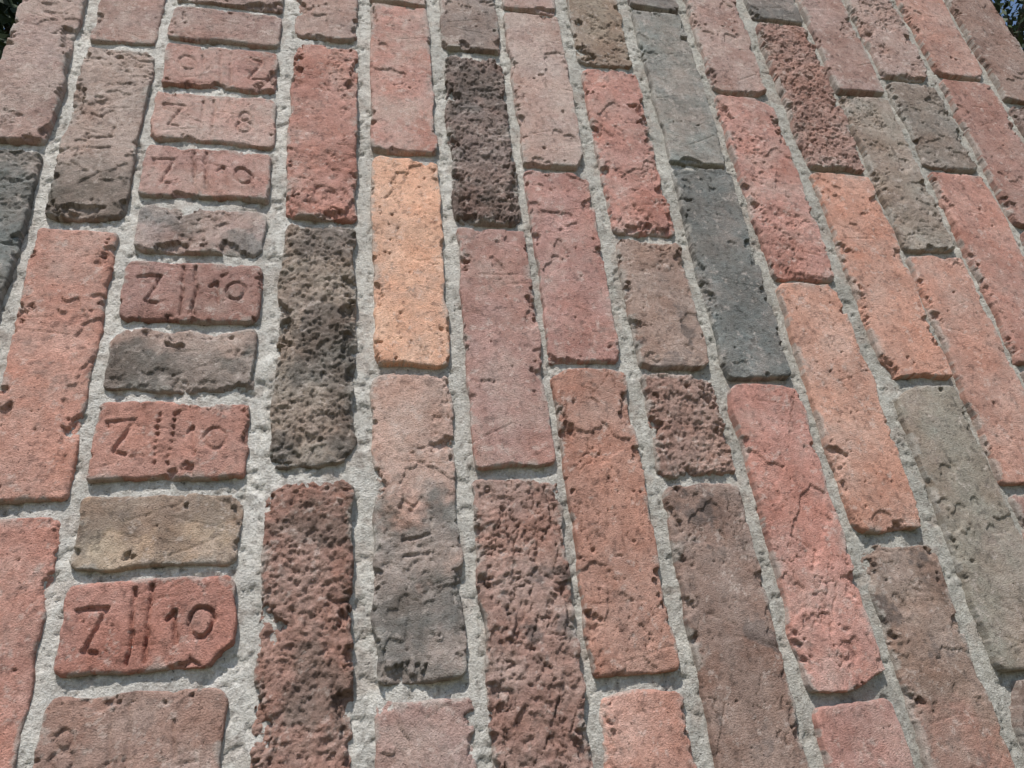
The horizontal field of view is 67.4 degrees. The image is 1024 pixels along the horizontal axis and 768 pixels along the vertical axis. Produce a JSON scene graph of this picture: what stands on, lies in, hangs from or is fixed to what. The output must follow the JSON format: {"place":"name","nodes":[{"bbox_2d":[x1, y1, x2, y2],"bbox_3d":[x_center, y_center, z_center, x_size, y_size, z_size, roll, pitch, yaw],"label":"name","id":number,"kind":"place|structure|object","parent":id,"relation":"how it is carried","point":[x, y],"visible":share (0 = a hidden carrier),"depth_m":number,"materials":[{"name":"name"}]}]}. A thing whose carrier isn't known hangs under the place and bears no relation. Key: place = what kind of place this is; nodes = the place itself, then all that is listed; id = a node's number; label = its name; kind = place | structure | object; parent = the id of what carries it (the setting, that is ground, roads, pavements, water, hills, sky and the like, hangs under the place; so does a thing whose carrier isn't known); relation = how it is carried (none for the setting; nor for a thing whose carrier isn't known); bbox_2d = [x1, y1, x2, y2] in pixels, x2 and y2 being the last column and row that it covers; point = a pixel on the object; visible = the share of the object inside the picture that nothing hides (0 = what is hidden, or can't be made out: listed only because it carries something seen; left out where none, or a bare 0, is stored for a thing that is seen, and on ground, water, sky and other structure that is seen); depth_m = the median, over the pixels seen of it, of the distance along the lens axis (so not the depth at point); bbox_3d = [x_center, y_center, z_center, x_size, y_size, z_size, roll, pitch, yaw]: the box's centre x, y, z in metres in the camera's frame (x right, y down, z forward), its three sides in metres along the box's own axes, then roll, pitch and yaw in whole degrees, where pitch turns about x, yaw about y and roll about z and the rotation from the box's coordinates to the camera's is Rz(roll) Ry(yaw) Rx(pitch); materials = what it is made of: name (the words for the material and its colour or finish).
{"place":"outdoors","nodes":[
{"label":"outdoors","id":0,"kind":"place"},
{"bbox_2d":[4,0,1023,49],"label":"sky","id":1,"kind":"structure","parent":0,"point":[1014,6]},
{"label":"ground","id":2,"kind":"structure","parent":0,"visible":0},
{"bbox_2d":[0,0,22,59],"bbox_3d":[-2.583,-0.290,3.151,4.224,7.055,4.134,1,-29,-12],"label":"tree","id":3,"kind":"object","parent":2,"relation":"on","point":[8,9],"visible":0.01,"depth_m":2.74,"materials":[{"name":"green plant"}]},
{"bbox_2d":[0,0,1023,767],"bbox_3d":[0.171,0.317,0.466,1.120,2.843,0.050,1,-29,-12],"label":"face bricks","id":4,"kind":"object","parent":2,"relation":"on","point":[304,682],"visible":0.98,"depth_m":0.59,"materials":[{"name":"brick"}]},
{"bbox_2d":[0,0,1023,767],"bbox_3d":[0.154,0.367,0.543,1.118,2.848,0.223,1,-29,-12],"label":"mortar","id":5,"kind":"object","parent":2,"relation":"on","point":[230,672],"visible":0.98,"depth_m":0.57,"materials":[{"name":"grey concrete"}]},
{"bbox_2d":[990,0,1023,50],"bbox_3d":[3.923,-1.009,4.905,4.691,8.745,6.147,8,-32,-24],"label":"tree","id":6,"kind":"object","parent":2,"relation":"on","point":[1016,31],"visible":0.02,"depth_m":5.07,"materials":[{"name":"green plant"}]}
]}

